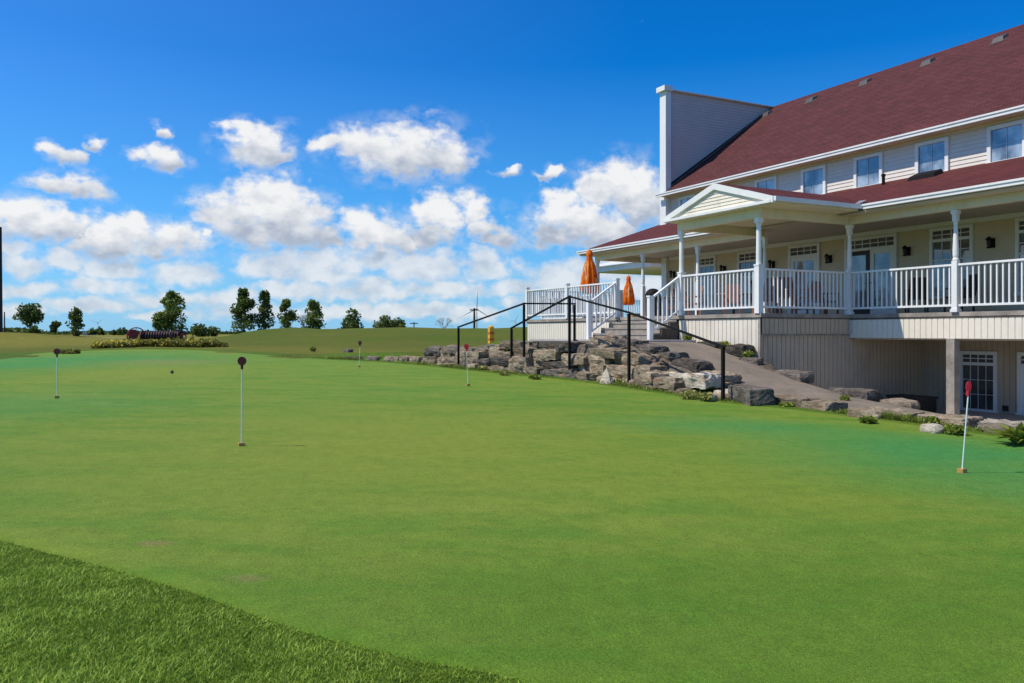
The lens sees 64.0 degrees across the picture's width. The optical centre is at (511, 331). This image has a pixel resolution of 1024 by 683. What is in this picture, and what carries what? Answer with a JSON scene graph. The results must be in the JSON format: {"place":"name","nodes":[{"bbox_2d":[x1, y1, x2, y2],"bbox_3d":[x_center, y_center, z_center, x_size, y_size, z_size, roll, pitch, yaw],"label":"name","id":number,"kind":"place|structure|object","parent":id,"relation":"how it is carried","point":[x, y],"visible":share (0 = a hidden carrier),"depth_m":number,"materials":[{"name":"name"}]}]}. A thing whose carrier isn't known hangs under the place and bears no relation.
{"place":"outdoors","nodes":[
{"label":"outdoors","id":0,"kind":"place"},
{"bbox_2d":[0,327,775,682],"bbox_3d":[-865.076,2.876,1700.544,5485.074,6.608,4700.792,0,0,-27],"label":"ground","id":1,"kind":"structure","parent":0,"point":[410,341],"depth_m":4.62,"materials":[{"name":"green plant"}]},
{"bbox_2d":[0,227,2,331],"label":"utility pole","id":2,"kind":"object","parent":1,"relation":"on","point":[1,313],"visible":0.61,"depth_m":99.91,"materials":[{"name":"brown wood"}]},
{"bbox_2d":[12,303,44,327],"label":"tree","id":3,"kind":"object","parent":1,"relation":"on","point":[32,313],"visible":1,"depth_m":258.45,"materials":[{"name":"green plant"}]},
{"bbox_2d":[28,325,40,333],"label":"bush","id":4,"kind":"object","parent":1,"relation":"on","point":[34,329],"visible":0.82,"depth_m":254.18,"materials":[{"name":"green plant"}]},
{"bbox_2d":[49,320,61,334],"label":"tree","id":5,"kind":"object","parent":1,"relation":"on","point":[55,325],"visible":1,"depth_m":260.86,"materials":[{"name":"green plant"}]},
{"bbox_2d":[60,348,80,353],"bbox_3d":[-18.573,0.832,34.404,0.862,0.303,0.905,0,0,-27],"label":"weed plant","id":6,"kind":"object","parent":1,"relation":"on","point":[70,351],"visible":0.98,"depth_m":34.18,"materials":[{"name":"green plant"}]},
{"bbox_2d":[3,327,140,334],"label":"woods","id":7,"kind":"object","parent":1,"relation":"on","point":[20,330],"visible":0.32,"depth_m":628.47,"materials":[{"name":"green plant"}]},
{"bbox_2d":[65,306,84,335],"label":"tree","id":8,"kind":"object","parent":1,"relation":"on","point":[74,316],"visible":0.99,"depth_m":249.56,"materials":[{"name":"green plant"}]},
{"bbox_2d":[87,327,96,334],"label":"bush","id":9,"kind":"object","parent":1,"relation":"on","point":[91,331],"visible":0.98,"depth_m":419.01,"materials":[{"name":"green plant"}]},
{"bbox_2d":[95,326,104,334],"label":"bush","id":10,"kind":"object","parent":1,"relation":"on","point":[99,331],"visible":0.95,"depth_m":419.43,"materials":[{"name":"green plant"}]},
{"bbox_2d":[116,327,128,334],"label":"bush","id":11,"kind":"object","parent":1,"relation":"on","point":[123,330],"visible":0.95,"depth_m":419.38,"materials":[{"name":"green plant"}]},
{"bbox_2d":[126,327,187,339],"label":"farm implement","id":12,"kind":"object","parent":1,"relation":"on","point":[132,333],"visible":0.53,"depth_m":49.16,"materials":[{"name":"red paint"}]},
{"bbox_2d":[90,336,228,348],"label":"lily bed","id":13,"kind":"object","parent":1,"relation":"on","point":[174,342],"visible":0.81,"depth_m":44.70,"materials":[{"name":"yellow plant"}]},
{"bbox_2d":[151,311,170,330],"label":"tree","id":14,"kind":"object","parent":1,"relation":"on","point":[160,320],"visible":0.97,"depth_m":206.78,"materials":[{"name":"green plant"}]},
{"bbox_2d":[156,290,191,332],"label":"tree","id":15,"kind":"object","parent":1,"relation":"on","point":[173,300],"visible":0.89,"depth_m":209.10,"materials":[{"name":"green plant"}]},
{"bbox_2d":[190,323,212,336],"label":"bush","id":16,"kind":"object","parent":1,"relation":"on","point":[199,330],"visible":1,"depth_m":219.04,"materials":[{"name":"green plant"}]},
{"bbox_2d":[209,326,220,336],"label":"bush","id":17,"kind":"object","parent":1,"relation":"on","point":[214,332],"visible":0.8,"depth_m":231.13,"materials":[{"name":"green plant"}]},
{"bbox_2d":[188,330,246,333],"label":"woods","id":18,"kind":"object","parent":1,"relation":"on","point":[225,332],"visible":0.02,"depth_m":891.61,"materials":[{"name":"green plant"}]},
{"bbox_2d":[229,287,258,333],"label":"poplar tree","id":19,"kind":"object","parent":1,"relation":"on","point":[244,304],"visible":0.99,"depth_m":209.46,"materials":[{"name":"green plant"}]},
{"bbox_2d":[254,289,275,329],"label":"poplar tree","id":20,"kind":"object","parent":1,"relation":"on","point":[264,308],"visible":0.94,"depth_m":211.71,"materials":[{"name":"green plant"}]},
{"bbox_2d":[277,299,298,327],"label":"poplar tree","id":21,"kind":"object","parent":1,"relation":"on","point":[288,318],"visible":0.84,"depth_m":221.33,"materials":[{"name":"green plant"}]},
{"bbox_2d":[298,314,306,327],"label":"bare tree","id":22,"kind":"object","parent":1,"relation":"on","point":[302,318],"visible":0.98,"depth_m":214.67,"materials":[{"name":"brown plant"}]},
{"bbox_2d":[298,299,325,328],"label":"poplar tree","id":23,"kind":"object","parent":1,"relation":"on","point":[314,317],"visible":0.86,"depth_m":221.29,"materials":[{"name":"green plant"}]},
{"bbox_2d":[343,348,352,351],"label":"boulder","id":24,"kind":"object","parent":1,"relation":"on","point":[348,350],"visible":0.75,"depth_m":37.88,"materials":[{"name":"grey stone"}]},
{"bbox_2d":[340,308,363,328],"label":"tree","id":25,"kind":"object","parent":1,"relation":"on","point":[352,320],"visible":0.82,"depth_m":227.50,"materials":[{"name":"green plant"}]},
{"bbox_2d":[372,315,397,327],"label":"tree","id":26,"kind":"object","parent":1,"relation":"on","point":[384,322],"visible":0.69,"depth_m":234.86,"materials":[{"name":"green plant"}]},
{"bbox_2d":[395,317,406,326],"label":"tree","id":27,"kind":"object","parent":1,"relation":"on","point":[400,322],"visible":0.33,"depth_m":237.50,"materials":[{"name":"green plant"}]},
{"bbox_2d":[436,318,452,327],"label":"bare tree","id":28,"kind":"object","parent":1,"relation":"on","point":[442,322],"visible":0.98,"depth_m":190.22,"materials":[{"name":"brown plant"}]},
{"bbox_2d":[470,308,478,327],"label":"utility pole","id":29,"kind":"object","parent":1,"relation":"on","point":[473,309],"visible":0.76,"depth_m":169.87,"materials":[{"name":"brown wood"}]},
{"bbox_2d":[463,292,491,327],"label":"wind turbine","id":30,"kind":"object","parent":1,"relation":"on","point":[476,311],"visible":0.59,"depth_m":898.24,"materials":[{"name":"white metal"}]},
{"bbox_2d":[488,325,493,342],"bbox_3d":[-0.795,0.274,31.000,0.216,1.039,0.205,0,0,-27],"label":"marker post","id":31,"kind":"object","parent":1,"relation":"on","point":[490,333],"visible":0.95,"depth_m":30.92,"materials":[{"name":"yellow paint"}]},
{"bbox_2d":[0,342,1002,436],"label":"green collar","id":32,"kind":"object","parent":1,"relation":"on","point":[15,354],"visible":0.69,"depth_m":27.75,"materials":[{"name":"green plant"}]},
{"bbox_2d":[478,365,489,369],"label":"weed plant","id":33,"kind":"object","parent":32,"relation":"on","point":[485,367],"visible":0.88,"depth_m":24.04,"materials":[{"name":"green plant"}]},
{"bbox_2d":[280,354,997,433],"bbox_3d":[-0.033,1.150,22.250,2.520,0.998,28.142,0,0,-37],"label":"weed cover","id":34,"kind":"object","parent":32,"relation":"on","point":[899,417],"visible":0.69,"depth_m":17.46,"materials":[{"name":"green plant"}]},
{"bbox_2d":[709,394,716,401],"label":"boulder","id":35,"kind":"object","parent":32,"relation":"on","point":[714,397],"visible":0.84,"depth_m":15.56,"materials":[{"name":"grey stone"}]},
{"bbox_2d":[728,385,775,405],"bbox_3d":[4.477,1.222,15.353,0.531,0.422,1.022,0,0,-10],"label":"boulder","id":36,"kind":"object","parent":32,"relation":"on","point":[749,395],"visible":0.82,"depth_m":14.92,"materials":[{"name":"grey stone"}]},
{"bbox_2d":[779,401,795,406],"bbox_3d":[4.955,1.317,14.745,0.305,0.157,0.319,0,0,18],"label":"weed plant","id":37,"kind":"object","parent":32,"relation":"on","point":[787,404],"visible":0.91,"depth_m":14.68,"materials":[{"name":"green plant"}]},
{"bbox_2d":[924,416,940,423],"bbox_3d":[6.309,1.358,12.297,0.235,0.209,0.244,0,0,30],"label":"weed plant","id":38,"kind":"object","parent":32,"relation":"on","point":[931,419],"visible":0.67,"depth_m":12.26,"materials":[{"name":"green plant"}]},
{"bbox_2d":[0,349,1023,682],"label":"putting green","id":39,"kind":"object","parent":1,"relation":"on","point":[524,529],"visible":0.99,"depth_m":6.64,"materials":[{"name":"green plant"}]},
{"bbox_2d":[54,348,59,397],"bbox_3d":[-8.028,0.736,14.450,0.098,0.893,0.098,0,0,41],"label":"practice flagstick","id":40,"kind":"object","parent":39,"relation":"on","point":[56,351],"visible":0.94,"depth_m":14.44,"materials":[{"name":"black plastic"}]},
{"bbox_2d":[238,357,245,445],"bbox_3d":[-3.201,0.830,9.701,0.104,1.076,0.098,0,0,-27],"label":"practice flagstick","id":41,"kind":"object","parent":39,"relation":"on","point":[241,361],"visible":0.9,"depth_m":9.69,"materials":[{"name":"white plastic"}]},
{"bbox_2d":[464,344,469,385],"bbox_3d":[-0.997,0.741,18.309,0.100,0.954,0.133,0,0,-57],"label":"practice flagstick","id":42,"kind":"object","parent":39,"relation":"on","point":[466,346],"visible":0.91,"depth_m":18.29,"materials":[{"name":"red plastic"}]},
{"bbox_2d":[499,370,510,375],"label":"weed plant","id":43,"kind":"object","parent":39,"relation":"on","point":[504,373],"visible":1,"depth_m":21.95,"materials":[{"name":"green plant"}]},
{"bbox_2d":[528,373,540,379],"bbox_3d":[0.576,1.138,20.648,0.356,0.206,0.336,0,0,25],"label":"weed plant","id":44,"kind":"object","parent":39,"relation":"on","point":[535,376],"visible":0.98,"depth_m":20.60,"materials":[{"name":"green plant"}]},
{"bbox_2d":[678,388,700,399],"bbox_3d":[3.464,1.211,15.951,0.439,0.234,0.447,0,0,-27],"label":"weed plant","id":45,"kind":"object","parent":39,"relation":"on","point":[688,394],"visible":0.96,"depth_m":15.88,"materials":[{"name":"green plant"}]},
{"bbox_2d":[698,391,712,401],"bbox_3d":[3.699,1.236,15.592,0.310,0.219,0.306,0,0,31],"label":"weed plant","id":46,"kind":"object","parent":39,"relation":"on","point":[705,396],"visible":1,"depth_m":15.54,"materials":[{"name":"green plant"}]},
{"bbox_2d":[858,415,877,423],"bbox_3d":[5.498,1.357,12.654,0.294,0.162,0.260,0,0,-27],"label":"weed plant","id":47,"kind":"object","parent":39,"relation":"on","point":[867,419],"visible":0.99,"depth_m":12.59,"materials":[{"name":"green plant"}]},
{"bbox_2d":[920,423,943,433],"bbox_3d":[6.013,1.395,11.742,0.226,0.172,0.335,0,0,-27],"label":"boulder","id":48,"kind":"object","parent":39,"relation":"on","point":[934,428],"visible":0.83,"depth_m":11.65,"materials":[{"name":"grey stone"}]},
{"bbox_2d":[942,423,968,435],"bbox_3d":[6.237,1.379,11.498,0.353,0.198,0.340,0,0,-27],"label":"weed plant","id":49,"kind":"object","parent":39,"relation":"on","point":[952,429],"visible":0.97,"depth_m":11.45,"materials":[{"name":"green plant"}]},
{"bbox_2d":[957,381,971,473],"bbox_3d":[4.801,1.016,8.693,0.141,0.984,0.098,0,0,18],"label":"practice flagstick","id":50,"kind":"object","parent":39,"relation":"on","point":[968,386],"visible":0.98,"depth_m":8.69,"materials":[{"name":"red plastic"}]},
{"bbox_2d":[985,422,1023,444],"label":"broadleaf plant","id":51,"kind":"object","parent":39,"relation":"on","point":[1015,436],"visible":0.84,"depth_m":10.62,"materials":[{"name":"green plant"}]},
{"bbox_2d":[344,334,741,389],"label":"stone wall","id":52,"kind":"structure","parent":1,"relation":"on","point":[545,358],"depth_m":21.11,"materials":[{"name":"stone"}]},
{"bbox_2d":[457,302,575,363],"bbox_3d":[-0.260,0.205,23.764,4.260,2.045,1.147,0,0,35],"label":"handrail","id":53,"kind":"object","parent":52,"relation":"on","point":[523,304],"visible":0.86,"depth_m":22.99,"materials":[{"name":"black metal"}]},
{"bbox_2d":[600,368,613,383],"bbox_3d":[2.268,1.079,19.339,0.216,0.511,0.397,8,-6,-44],"label":"boulder","id":54,"kind":"object","parent":1,"relation":"on","point":[606,376],"visible":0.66,"depth_m":19.30,"materials":[{"name":"white stone"}]},
{"bbox_2d":[510,295,724,400],"bbox_3d":[2.142,0.241,19.523,0.430,2.382,8.779,0,0,-27],"label":"handrail","id":55,"kind":"object","parent":1,"relation":"on","point":[569,297],"visible":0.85,"depth_m":18.79,"materials":[{"name":"black metal"}]},
{"bbox_2d":[599,261,660,289],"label":"shelter","id":56,"kind":"object","parent":1,"relation":"on","point":[633,268],"visible":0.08,"depth_m":41.55,"materials":[{"name":"white"}]},
{"bbox_2d":[650,369,666,372],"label":"boulder","id":57,"kind":"object","parent":1,"relation":"on","point":[657,371],"visible":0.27,"depth_m":18.22,"materials":[{"name":"stone"}]},
{"bbox_2d":[682,334,693,339],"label":"weed plant","id":58,"kind":"object","parent":1,"relation":"on","point":[687,337],"visible":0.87,"depth_m":21.82,"materials":[{"name":"green plant"}]},
{"bbox_2d":[697,341,721,346],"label":"boulder","id":59,"kind":"object","parent":1,"relation":"on","point":[706,343],"visible":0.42,"depth_m":20.91,"materials":[{"name":"grey stone"}]},
{"bbox_2d":[742,350,754,356],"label":"weed plant","id":60,"kind":"object","parent":1,"relation":"on","point":[748,354],"visible":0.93,"depth_m":19.75,"materials":[{"name":"green plant"}]},
{"bbox_2d":[739,357,762,364],"bbox_3d":[5.739,0.750,19.673,0.537,0.296,0.430,0,0,40],"label":"boulder","id":61,"kind":"object","parent":1,"relation":"on","point":[755,361],"visible":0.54,"depth_m":19.53,"materials":[{"name":"grey stone"}]},
{"bbox_2d":[525,24,1023,414],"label":"clubhouse","id":62,"kind":"structure","parent":1,"relation":"on","point":[867,197],"depth_m":22.53,"materials":[{"name":"beige"}]},
{"bbox_2d":[580,247,598,317],"bbox_3d":[2.706,-1.707,28.600,0.632,2.500,0.632,0,0,40],"label":"patio umbrella","id":63,"kind":"object","parent":62,"relation":"on","point":[589,274],"visible":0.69,"depth_m":28.45,"materials":[{"name":"orange fabric"}]},
{"bbox_2d":[623,274,634,310],"bbox_3d":[5.334,-1.557,37.500,0.556,2.200,0.556,0,0,22],"label":"patio umbrella","id":64,"kind":"object","parent":62,"relation":"on","point":[628,296],"visible":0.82,"depth_m":37.35,"materials":[{"name":"orange fabric"}]},
{"bbox_2d":[645,288,660,315],"bbox_3d":[4.459,-0.917,25.900,0.490,0.920,0.490,0,0,-27],"label":"trash bin","id":65,"kind":"object","parent":62,"relation":"on","point":[652,291],"visible":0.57,"depth_m":25.75,"materials":[{"name":"black metal"}]},
{"bbox_2d":[645,296,674,315],"bbox_3d":[5.116,-0.827,28.060,1.110,0.740,1.110,0,0,-27],"label":"patio table","id":66,"kind":"object","parent":62,"relation":"on","point":[669,297],"visible":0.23,"depth_m":28.02,"materials":[{"name":"grey metal"}]},
{"bbox_2d":[673,289,693,315],"bbox_3d":[5.831,-0.957,27.715,0.680,1.000,0.520,0,0,44],"label":"patio chair","id":67,"kind":"object","parent":62,"relation":"on","point":[686,299],"visible":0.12,"depth_m":27.70,"materials":[{"name":"orange plastic"}]},
{"bbox_2d":[679,194,696,206],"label":"upper window","id":68,"kind":"structure","parent":62,"relation":"in","point":[682,200],"depth_m":31.82,"materials":[{"name":"blue glass"}]},
{"bbox_2d":[686,285,703,314],"bbox_3d":[5.662,-0.957,25.597,0.680,1.000,0.520,0,0,7],"label":"patio chair","id":69,"kind":"object","parent":62,"relation":"on","point":[698,312],"visible":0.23,"depth_m":25.35,"materials":[{"name":"orange plastic"}]},
{"bbox_2d":[693,255,716,307],"bbox_3d":[7.248,-1.870,30.789,0.090,1.940,1.260,0,0,-27],"label":"porch window","id":70,"kind":"structure","parent":62,"relation":"in","point":[708,264],"depth_m":30.59,"materials":[{"name":"glass"}]},
{"bbox_2d":[723,284,740,313],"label":"patio chair","id":71,"kind":"object","parent":62,"relation":"on","point":[732,296],"visible":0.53,"depth_m":24.94,"materials":[{"name":"orange plastic"}]},
{"bbox_2d":[716,293,751,313],"bbox_3d":[6.935,-0.827,25.622,1.110,0.740,1.110,0,0,-27],"label":"patio table","id":72,"kind":"object","parent":62,"relation":"on","point":[733,311],"visible":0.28,"depth_m":25.57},
{"bbox_2d":[736,249,762,306],"bbox_3d":[8.324,-1.870,28.700,0.090,1.940,1.260,0,0,-27],"label":"porch window","id":73,"kind":"structure","parent":62,"relation":"in","point":[745,260],"depth_m":28.82,"materials":[{"name":"glass"}]},
{"bbox_2d":[751,277,778,312],"bbox_3d":[6.764,-0.957,21.733,0.680,1.000,0.520,0,0,-44],"label":"patio chair","id":74,"kind":"object","parent":62,"relation":"on","point":[767,288],"visible":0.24,"depth_m":21.81,"materials":[{"name":"orange plastic"}]},
{"bbox_2d":[755,175,777,189],"bbox_3d":[8.677,-4.770,28.016,0.090,1.000,1.060,0,0,-27],"label":"upper window","id":75,"kind":"structure","parent":62,"relation":"in","point":[769,182],"depth_m":27.93,"materials":[{"name":"blue glass"}]},
{"bbox_2d":[779,277,808,313],"bbox_3d":[7.323,-0.957,21.400,0.520,1.000,0.680,0,0,-17],"label":"patio chair","id":76,"kind":"object","parent":62,"relation":"on","point":[807,311],"visible":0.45,"depth_m":21.52,"materials":[{"name":"orange plastic"}]},
{"bbox_2d":[788,242,820,313],"bbox_3d":[9.446,-1.623,26.522,0.090,2.433,1.360,0,0,-27],"label":"door","id":77,"kind":"structure","parent":62,"relation":"in","point":[803,256],"depth_m":26.52,"materials":[{"name":"white glass"}]},
{"bbox_2d":[801,164,826,193],"bbox_3d":[9.625,-4.770,26.176,0.090,1.000,1.060,0,0,-27],"label":"upper window","id":78,"kind":"structure","parent":62,"relation":"in","point":[813,179],"depth_m":26.13,"materials":[{"name":"clear glass"}]},
{"bbox_2d":[811,281,838,313],"bbox_3d":[8.994,-0.957,23.657,0.680,1.000,0.520,0,0,-19],"label":"patio chair","id":79,"kind":"object","parent":62,"relation":"on","point":[825,311],"visible":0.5,"depth_m":23.53,"materials":[{"name":"orange plastic"}]},
{"bbox_2d":[852,151,882,188],"bbox_3d":[10.573,-4.770,24.335,0.090,1.000,1.060,0,0,-27],"label":"upper window","id":80,"kind":"structure","parent":62,"relation":"in","point":[867,169],"depth_m":24.34,"materials":[{"name":"blue glass"}]},
{"bbox_2d":[844,233,897,313],"bbox_3d":[10.599,-1.623,24.270,0.102,2.433,1.890,0,0,-27],"label":"door","id":81,"kind":"structure","parent":62,"relation":"in","point":[877,252],"depth_m":24.13,"materials":[{"name":"white glass"}]},
{"bbox_2d":[904,277,928,312],"bbox_3d":[10.669,-0.957,21.565,0.520,1.000,0.680,0,0,34],"label":"patio chair","id":82,"kind":"object","parent":62,"relation":"on","point":[919,289],"visible":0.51,"depth_m":21.72,"materials":[{"name":"brown wicker"}]},
{"bbox_2d":[915,136,948,173],"bbox_3d":[11.521,-4.770,22.495,0.090,1.000,1.060,0,0,-27],"label":"upper window","id":83,"kind":"structure","parent":62,"relation":"in","point":[930,155],"depth_m":22.49,"materials":[{"name":"blue glass"}]},
{"bbox_2d":[929,223,973,298],"bbox_3d":[11.782,-1.870,21.989,0.090,1.940,1.310,0,0,-27],"label":"porch window","id":84,"kind":"structure","parent":62,"relation":"in","point":[940,239],"depth_m":22.11,"materials":[{"name":"white glass"}]},
{"bbox_2d":[944,274,977,311],"bbox_3d":[11.358,-0.957,20.671,0.680,1.000,0.520,0,0,-4],"label":"patio chair","id":85,"kind":"object","parent":62,"relation":"on","point":[970,286],"visible":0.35,"depth_m":20.62,"materials":[{"name":"brown wicker"}]},
{"bbox_2d":[960,351,998,412],"bbox_3d":[12.126,1.290,21.322,0.090,1.580,1.080,0,0,-27],"label":"lower window","id":86,"kind":"structure","parent":62,"relation":"in","point":[980,368],"depth_m":21.28,"materials":[{"name":"white glass"}]},
{"bbox_2d":[985,119,1023,163],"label":"upper window","id":87,"kind":"structure","parent":62,"relation":"in","point":[1005,141],"depth_m":20.70,"materials":[{"name":"blue glass"}]},
{"bbox_2d":[1013,217,1023,295],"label":"porch window","id":88,"kind":"structure","parent":62,"relation":"in","point":[1019,222],"depth_m":20.37,"materials":[{"name":"glass"}]},
{"bbox_2d":[1015,352,1023,414],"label":"lower door","id":89,"kind":"structure","parent":62,"relation":"in","point":[1020,355],"depth_m":20.32,"materials":[{"name":"white glass"}]},
{"bbox_2d":[770,369,814,383],"bbox_3d":[6.378,1.007,18.755,0.541,0.300,1.295,0,0,-22],"label":"boulder","id":90,"kind":"object","parent":1,"relation":"on","point":[807,377],"visible":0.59,"depth_m":18.26,"materials":[{"name":"grey stone"}]},
{"bbox_2d":[839,395,849,400],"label":"weed plant","id":91,"kind":"object","parent":1,"relation":"on","point":[845,397],"visible":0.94,"depth_m":16.25,"materials":[{"name":"green plant"}]},
{"bbox_2d":[667,372,1023,433],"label":"stone edging","id":92,"kind":"object","parent":1,"relation":"on","point":[704,380],"visible":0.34,"depth_m":14.20,"materials":[{"name":"stone"}]},
{"bbox_2d":[826,387,882,400],"bbox_3d":[7.204,1.324,17.334,0.532,0.287,1.149,0,0,-30],"label":"boulder","id":93,"kind":"object","parent":1,"relation":"on","point":[869,394],"visible":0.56,"depth_m":16.95,"materials":[{"name":"grey stone"}]},
{"bbox_2d":[880,398,919,409],"bbox_3d":[7.762,1.449,16.366,0.487,0.270,0.689,0,0,-39],"label":"boulder","id":94,"kind":"object","parent":1,"relation":"on","point":[908,403],"visible":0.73,"depth_m":16.18,"materials":[{"name":"stone"}]},
{"bbox_2d":[0,0,1023,331],"label":"sky","id":95,"kind":"structure","parent":0,"point":[409,160],"materials":[{"name":"blue"}]},
{"bbox_2d":[529,339,695,342],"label":"terrace","id":96,"kind":"structure","parent":0,"point":[693,341],"depth_m":22.59,"materials":[{"name":"concrete"}]},
{"bbox_2d":[750,280,776,312],"bbox_3d":[7.082,-0.957,23.062,0.680,1.000,0.520,0,0,27],"label":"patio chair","id":97,"kind":"object","parent":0,"point":[751,281],"visible":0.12,"depth_m":23.02,"materials":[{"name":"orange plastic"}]},
{"bbox_2d":[649,339,938,413],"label":"path","id":98,"kind":"structure","parent":0,"point":[756,375],"depth_m":18.18,"materials":[{"name":"concrete"}]},
{"bbox_2d":[720,341,730,347],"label":"weed plant","id":99,"kind":"object","parent":98,"relation":"on","point":[725,343],"visible":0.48,"depth_m":20.64,"materials":[{"name":"green plant"}]},
{"bbox_2d":[725,343,755,357],"bbox_3d":[5.599,0.465,20.148,0.490,0.366,0.664,0,0,-33],"label":"boulder","id":100,"kind":"object","parent":98,"relation":"on","point":[737,350],"visible":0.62,"depth_m":19.97,"materials":[{"name":"grey stone"}]},
{"bbox_2d":[886,394,937,412],"bbox_3d":[10.179,1.840,20.853,0.660,0.440,1.010,0,0,-27],"label":"storage box","id":101,"kind":"object","parent":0,"point":[928,403],"visible":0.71,"depth_m":20.50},
{"bbox_2d":[937,408,1023,420],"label":"patio","id":102,"kind":"structure","parent":0,"point":[999,416],"depth_m":20.20,"materials":[{"name":"grey stone"}]}
]}

